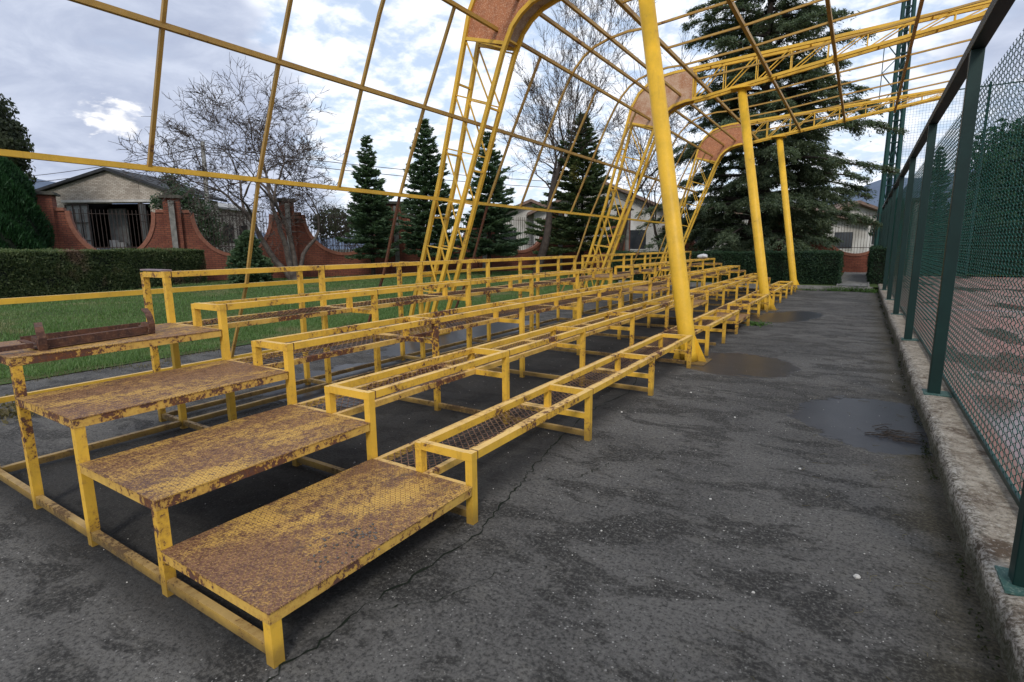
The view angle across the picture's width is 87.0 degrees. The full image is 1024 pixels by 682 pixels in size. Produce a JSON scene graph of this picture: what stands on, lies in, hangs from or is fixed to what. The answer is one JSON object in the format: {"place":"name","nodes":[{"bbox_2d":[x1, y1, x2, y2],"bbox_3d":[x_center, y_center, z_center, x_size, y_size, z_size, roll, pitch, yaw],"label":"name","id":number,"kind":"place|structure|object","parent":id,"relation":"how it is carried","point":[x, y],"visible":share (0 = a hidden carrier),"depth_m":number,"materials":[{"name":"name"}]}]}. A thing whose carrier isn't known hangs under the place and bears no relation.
{"place":"outdoors","nodes":[
{"label":"outdoors","id":0,"kind":"place"},
{"bbox_2d":[32,179,459,248],"bbox_3d":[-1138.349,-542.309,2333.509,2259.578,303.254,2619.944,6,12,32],"label":"hills","id":1,"kind":"structure","parent":0,"point":[38,184],"depth_m":1917.15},
{"bbox_2d":[0,269,617,384],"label":"lawn","id":2,"kind":"structure","parent":0,"point":[73,318],"depth_m":12.41,"materials":[{"name":"plant"}]},
{"bbox_2d":[0,93,36,184],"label":"evergreen tree","id":3,"kind":"object","parent":2,"relation":"on","point":[12,133],"visible":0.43,"depth_m":28.05,"materials":[{"name":"green plant"}]},
{"bbox_2d":[0,156,54,249],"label":"thuja","id":4,"kind":"object","parent":2,"relation":"on","point":[25,223],"visible":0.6,"depth_m":19.22,"materials":[{"name":"green plant"}]},
{"bbox_2d":[0,247,207,298],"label":"hedge","id":5,"kind":"object","parent":2,"relation":"on","point":[26,272],"visible":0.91,"depth_m":16.77,"materials":[{"name":"green plant"}]},
{"bbox_2d":[35,167,225,248],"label":"garage","id":6,"kind":"structure","parent":2,"relation":"on","point":[102,189],"depth_m":33.97,"materials":[{"name":"paint"}]},
{"bbox_2d":[64,204,93,246],"bbox_3d":[-27.377,-6.383,34.307,1.491,4.470,0.115,-1,10,0],"label":"door leaf","id":7,"kind":"structure","parent":6,"relation":"in","point":[69,207],"depth_m":34.07,"materials":[{"name":"metal"}]},
{"bbox_2d":[138,203,148,240],"bbox_3d":[-22.954,-6.345,33.855,0.071,4.470,1.040,-3,10,-14],"label":"door leaf","id":8,"kind":"structure","parent":6,"relation":"in","point":[141,206],"depth_m":33.55,"materials":[{"name":"metal"}]},
{"bbox_2d":[146,167,233,251],"bbox_3d":[-16.183,-5.918,27.136,3.806,5.483,1.893,-3,10,-14],"label":"magnolia tree","id":9,"kind":"object","parent":2,"relation":"on","point":[155,200],"visible":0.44,"depth_m":26.95,"materials":[{"name":"brown plant"}]},
{"bbox_2d":[109,52,347,279],"bbox_3d":[-10.713,-7.013,22.391,7.498,9.290,10.038,6,12,32],"label":"bare tree","id":10,"kind":"object","parent":2,"relation":"on","point":[272,198],"visible":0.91,"depth_m":21.85,"materials":[{"name":"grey plant"}]},
{"bbox_2d":[218,202,258,252],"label":"house","id":11,"kind":"structure","parent":2,"relation":"on","point":[223,206],"depth_m":43.45,"materials":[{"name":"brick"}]},
{"bbox_2d":[224,225,234,242],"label":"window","id":12,"kind":"structure","parent":11,"relation":"in","point":[227,225],"depth_m":43.14,"materials":[{"name":"grey glass"}]},
{"bbox_2d":[224,230,275,283],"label":"fir tree","id":13,"kind":"object","parent":2,"relation":"on","point":[237,258],"visible":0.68,"depth_m":20.81,"materials":[{"name":"green plant"}]},
{"bbox_2d":[175,195,462,251],"bbox_3d":[-9.082,-5.413,27.449,14.152,4.148,4.351,-6,11,-29],"label":"scrub","id":14,"kind":"object","parent":2,"relation":"on","point":[323,240],"visible":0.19,"depth_m":26.59,"materials":[{"name":"plant"}]},
{"bbox_2d":[31,191,633,279],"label":"brick wall","id":15,"kind":"structure","parent":2,"relation":"on","point":[172,226],"depth_m":24.31,"materials":[{"name":"brick"}]},
{"bbox_2d":[335,135,400,274],"bbox_3d":[-6.324,-5.865,23.909,2.962,6.304,2.987,6,12,32],"label":"fir tree","id":16,"kind":"object","parent":2,"relation":"on","point":[364,225],"visible":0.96,"depth_m":23.61,"materials":[{"name":"green plant"}]},
{"bbox_2d":[32,141,713,245],"bbox_3d":[-11.531,-10.047,43.766,75.640,8.325,22.463,-2,10,-6],"label":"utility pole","id":17,"kind":"object","parent":2,"relation":"on","point":[203,157],"visible":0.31,"depth_m":34.89,"materials":[{"name":"concrete"}]},
{"bbox_2d":[389,116,470,274],"bbox_3d":[-3.774,-6.345,24.212,3.349,7.100,3.136,-8,13,-39],"label":"fir tree","id":18,"kind":"object","parent":2,"relation":"on","point":[424,173],"visible":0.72,"depth_m":23.60,"materials":[{"name":"green plant"}]},
{"bbox_2d":[456,131,529,275],"bbox_3d":[-0.980,-6.354,25.293,3.930,6.702,3.494,6,12,32],"label":"fir tree","id":19,"kind":"object","parent":2,"relation":"on","point":[496,219],"visible":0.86,"depth_m":24.92,"materials":[{"name":"green plant"}]},
{"bbox_2d":[499,199,544,249],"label":"house","id":20,"kind":"structure","parent":2,"relation":"on","point":[522,212],"depth_m":48.85,"materials":[{"name":"white paint"}]},
{"bbox_2d":[502,230,516,239],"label":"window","id":21,"kind":"structure","parent":20,"relation":"in","point":[514,237],"depth_m":49.08,"materials":[{"name":"grey glass"}]},
{"bbox_2d":[524,112,624,274],"bbox_3d":[3.231,-7.350,27.241,5.055,8.001,5.024,6,12,32],"label":"fir tree","id":22,"kind":"object","parent":2,"relation":"on","point":[572,228],"visible":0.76,"depth_m":26.50,"materials":[{"name":"green plant"}]},
{"bbox_2d":[496,0,655,272],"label":"bare tree","id":23,"kind":"object","parent":2,"relation":"on","point":[544,246],"visible":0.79,"depth_m":26.14,"materials":[{"name":"twig"},{"name":"dark bark"}]},
{"bbox_2d":[526,182,664,251],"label":"house","id":24,"kind":"structure","parent":2,"relation":"on","point":[635,240],"depth_m":45.89,"materials":[{"name":"white paint"}]},
{"bbox_2d":[630,229,646,249],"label":"window","id":25,"kind":"structure","parent":24,"relation":"in","point":[635,239],"depth_m":46.17,"materials":[{"name":"grey glass"}]},
{"bbox_2d":[490,33,718,250],"bbox_3d":[6.214,-10.504,32.669,13.955,12.371,10.623,6,12,32],"label":"bare tree","id":26,"kind":"object","parent":2,"relation":"on","point":[621,245],"visible":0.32,"depth_m":31.59,"materials":[{"name":"brown plant"}]},
{"bbox_2d":[601,93,703,250],"bbox_3d":[8.230,-9.112,31.378,6.494,10.214,8.509,6,12,32],"label":"bare tree","id":27,"kind":"object","parent":2,"relation":"on","point":[647,206],"visible":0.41,"depth_m":30.57,"materials":[{"name":"brown plant"}]},
{"bbox_2d":[0,285,1008,681],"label":"asphalt yard","id":28,"kind":"structure","parent":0,"point":[630,533],"depth_m":3.04,"materials":[{"name":"grey asphalt"}]},
{"bbox_2d":[0,394,37,425],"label":"weeds","id":29,"kind":"object","parent":28,"relation":"on","point":[3,412],"visible":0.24,"depth_m":5.47,"materials":[{"name":"green plant"}]},
{"bbox_2d":[0,323,472,668],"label":"step unit","id":30,"kind":"object","parent":28,"relation":"on","point":[256,564],"visible":0.99,"depth_m":3.00,"materials":[{"name":"yellow paint"}]},
{"bbox_2d":[0,308,154,351],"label":"bracket frame","id":31,"kind":"object","parent":30,"relation":"on","point":[40,340],"visible":1,"depth_m":3.90,"materials":[{"name":"metal"}]},
{"bbox_2d":[307,523,392,567],"bbox_3d":[-0.762,0.972,2.602,0.449,0.008,0.272,-8,13,-38],"label":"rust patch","id":32,"kind":"object","parent":30,"relation":"on","point":[346,533],"visible":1,"depth_m":2.64,"materials":[{"name":"brown metal"}]},
{"bbox_2d":[140,255,739,524],"bbox_3d":[0.395,-0.394,7.609,3.835,1.464,8.355,6,12,32],"label":"bleacher","id":33,"kind":"object","parent":28,"relation":"on","point":[442,366],"visible":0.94,"depth_m":5.44,"materials":[{"name":"yellow paint"}]},
{"bbox_2d":[140,269,171,271],"bbox_3d":[-3.275,-0.651,4.960,0.419,0.016,0.085,6,12,32],"label":"cap plate","id":34,"kind":"object","parent":33,"relation":"on","point":[161,270],"visible":1,"depth_m":4.89,"materials":[{"name":"grey metal"}]},
{"bbox_2d":[579,274,749,322],"bbox_3d":[3.160,-0.956,11.471,3.382,0.812,1.196,6,12,32],"label":"step unit","id":35,"kind":"object","parent":33,"relation":"attached to","point":[697,303],"visible":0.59,"depth_m":11.38,"materials":[{"name":"yellow paint"}]},
{"bbox_2d":[266,377,636,681],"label":"asphalt crack","id":36,"kind":"object","parent":28,"relation":"on","point":[347,618],"visible":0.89,"depth_m":2.78,"materials":[{"name":"black asphalt"}]},
{"bbox_2d":[367,566,554,610],"bbox_3d":[-0.235,1.211,2.657,0.985,0.001,0.094,-5,11,-24],"label":"asphalt crack","id":37,"kind":"object","parent":28,"relation":"on","point":[456,591],"visible":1,"depth_m":2.61,"materials":[{"name":"black asphalt"}]},
{"bbox_2d":[7,352,918,673],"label":"stone chips","id":38,"kind":"object","parent":28,"relation":"on","point":[855,576],"visible":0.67,"depth_m":3.08,"materials":[{"name":"grey stone"}]},
{"bbox_2d":[0,0,991,402],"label":"canopy frame","id":39,"kind":"object","parent":28,"relation":"on","point":[500,26],"visible":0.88,"depth_m":9.74,"materials":[{"name":"yellow paint"}]},
{"bbox_2d":[530,446,667,479],"bbox_3d":[0.755,0.945,4.133,1.454,0.001,0.159,-6,11,-27],"label":"asphalt crack","id":40,"kind":"object","parent":28,"relation":"on","point":[605,466],"visible":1,"depth_m":4.04,"materials":[{"name":"black asphalt"}]},
{"bbox_2d":[581,251,792,325],"bbox_3d":[5.529,-1.815,15.520,3.835,1.464,8.320,6,12,32],"label":"bleacher","id":41,"kind":"object","parent":28,"relation":"on","point":[747,301],"visible":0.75,"depth_m":14.29,"materials":[{"name":"yellow paint"}]},
{"bbox_2d":[697,254,707,258],"bbox_3d":[6.538,-2.905,18.513,0.360,0.177,0.327,6,12,32],"label":"plastic bag","id":42,"kind":"object","parent":41,"relation":"on","point":[702,256],"visible":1,"depth_m":18.43,"materials":[{"name":"white plastic"}]},
{"bbox_2d":[692,263,795,291],"bbox_3d":[8.267,-2.282,19.407,3.438,1.006,1.216,6,12,32],"label":"step unit","id":43,"kind":"object","parent":28,"relation":"on","point":[769,279],"visible":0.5,"depth_m":19.57,"materials":[{"name":"yellow paint"}]},
{"bbox_2d":[744,320,771,326],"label":"weeds","id":44,"kind":"object","parent":28,"relation":"on","point":[752,323],"visible":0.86,"depth_m":11.26,"materials":[{"name":"green plant"}]},
{"bbox_2d":[674,338,945,681],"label":"leaf litter","id":45,"kind":"object","parent":28,"relation":"on","point":[883,495],"visible":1,"depth_m":3.33,"materials":[{"name":"brown plant"}]},
{"bbox_2d":[796,286,877,292],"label":"weeds","id":46,"kind":"object","parent":28,"relation":"on","point":[871,290],"visible":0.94,"depth_m":19.05,"materials":[{"name":"green plant"}]},
{"bbox_2d":[865,424,928,445],"bbox_3d":[3.421,0.803,4.722,0.509,0.034,0.491,-10,13,-43],"label":"twig heap","id":47,"kind":"object","parent":28,"relation":"on","point":[886,432],"visible":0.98,"depth_m":4.68,"materials":[{"name":"plant"}]},
{"bbox_2d":[877,296,1001,681],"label":"weeds","id":48,"kind":"object","parent":28,"relation":"on","point":[925,452],"visible":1,"depth_m":3.88,"materials":[{"name":"green plant"}]},
{"bbox_2d":[876,284,1023,681],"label":"kerb","id":49,"kind":"structure","parent":28,"relation":"on","point":[982,507],"depth_m":3.23,"materials":[{"name":"grey concrete"}]},
{"bbox_2d":[878,0,1023,596],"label":"chain link fence","id":50,"kind":"object","parent":49,"relation":"on","point":[969,69],"visible":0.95,"depth_m":5.06,"materials":[{"name":"green metal"}]},
{"bbox_2d":[0,0,1023,237],"label":"sky","id":51,"kind":"structure","parent":0,"point":[79,77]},
{"bbox_2d":[331,248,1023,289],"bbox_3d":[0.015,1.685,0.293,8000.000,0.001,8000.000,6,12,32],"label":"ground","id":52,"kind":"structure","parent":0,"point":[339,250],"depth_m":28.83,"materials":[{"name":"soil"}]},
{"bbox_2d":[308,203,425,247],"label":"distant shrub","id":53,"kind":"object","parent":52,"relation":"on","point":[330,228],"visible":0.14,"depth_m":47.96,"materials":[{"name":"grey plant"}]},
{"bbox_2d":[618,272,872,290],"bbox_3d":[11.662,-3.047,25.942,9.350,0.215,11.300,6,12,32],"label":"kerb edge","id":54,"kind":"object","parent":52,"relation":"on","point":[799,287],"visible":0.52,"depth_m":19.84,"materials":[{"name":"concrete"}]},
{"bbox_2d":[662,208,873,252],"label":"house","id":55,"kind":"structure","parent":52,"relation":"on","point":[850,232],"depth_m":43.16,"materials":[{"name":"white paint"}]},
{"bbox_2d":[833,231,854,249],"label":"window","id":56,"kind":"structure","parent":55,"relation":"in","point":[839,234],"depth_m":43.20,"materials":[{"name":"grey glass"}]},
{"bbox_2d":[816,200,877,251],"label":"house","id":57,"kind":"structure","parent":52,"relation":"on","point":[865,208],"depth_m":48.72,"materials":[{"name":"white paint"}]},
{"bbox_2d":[628,272,877,286],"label":"lawn","id":58,"kind":"structure","parent":0,"point":[873,285],"depth_m":20.42,"materials":[{"name":"plant"}]},
{"bbox_2d":[611,248,844,284],"bbox_3d":[8.692,-3.196,22.867,9.223,1.410,1.651,6,12,32],"label":"hedge","id":59,"kind":"object","parent":58,"relation":"on","point":[821,267],"visible":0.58,"depth_m":21.09,"materials":[{"name":"green plant"}]},
{"bbox_2d":[635,0,909,251],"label":"cedar tree","id":60,"kind":"object","parent":58,"relation":"on","point":[733,231],"visible":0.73,"depth_m":24.51,"materials":[{"name":"green plant"}]},
{"bbox_2d":[681,199,918,274],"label":"house","id":61,"kind":"structure","parent":58,"relation":"on","point":[854,262],"depth_m":28.68,"materials":[{"name":"paint"}]},
{"bbox_2d":[866,244,888,284],"bbox_3d":[15.479,-3.319,22.829,0.849,1.546,6.712,6,12,32],"label":"hedge","id":62,"kind":"object","parent":58,"relation":"on","point":[876,258],"visible":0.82,"depth_m":20.23,"materials":[{"name":"green plant"}]},
{"bbox_2d":[838,272,867,285],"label":"garden path","id":63,"kind":"structure","parent":0,"point":[854,279],"depth_m":22.62,"materials":[{"name":"concrete"}]},
{"bbox_2d":[828,168,981,209],"bbox_3d":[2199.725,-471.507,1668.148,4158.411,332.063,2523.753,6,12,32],"label":"hills","id":64,"kind":"structure","parent":0,"point":[875,185],"depth_m":2258.98,"materials":[{"name":"blue"}]},
{"bbox_2d":[892,276,1023,493],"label":"tennis court","id":65,"kind":"object","parent":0,"point":[1004,381],"depth_m":7.79,"materials":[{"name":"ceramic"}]},
{"bbox_2d":[925,274,1023,275],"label":"ground","id":66,"kind":"structure","parent":0,"point":[991,275],"depth_m":25.69,"materials":[{"name":"soil"}]},
{"bbox_2d":[873,0,916,245],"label":"floodlight mast","id":67,"kind":"object","parent":66,"relation":"on","point":[899,64],"visible":0.52,"depth_m":27.02,"materials":[{"name":"green metal"}]},
{"bbox_2d":[868,198,996,242],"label":"evergreen tree","id":68,"kind":"object","parent":66,"relation":"on","point":[872,231],"visible":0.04,"depth_m":30.19,"materials":[{"name":"green plant"}]},
{"bbox_2d":[920,145,951,223],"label":"fir tree","id":69,"kind":"object","parent":66,"relation":"on","point":[939,187],"visible":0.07,"depth_m":30.58,"materials":[{"name":"green plant"}]},
{"bbox_2d":[888,81,1023,274],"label":"ball fence","id":70,"kind":"object","parent":66,"relation":"on","point":[973,173],"visible":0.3,"depth_m":25.76,"materials":[{"name":"green metal"}]},
{"bbox_2d":[920,221,1023,276],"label":"hedge","id":71,"kind":"object","parent":66,"relation":"on","point":[1008,253],"visible":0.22,"depth_m":26.22,"materials":[{"name":"green plant"}]},
{"bbox_2d":[948,116,1023,222],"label":"evergreen tree","id":72,"kind":"object","parent":66,"relation":"on","point":[1013,179],"visible":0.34,"depth_m":29.10,"materials":[{"name":"green plant"}]}
]}

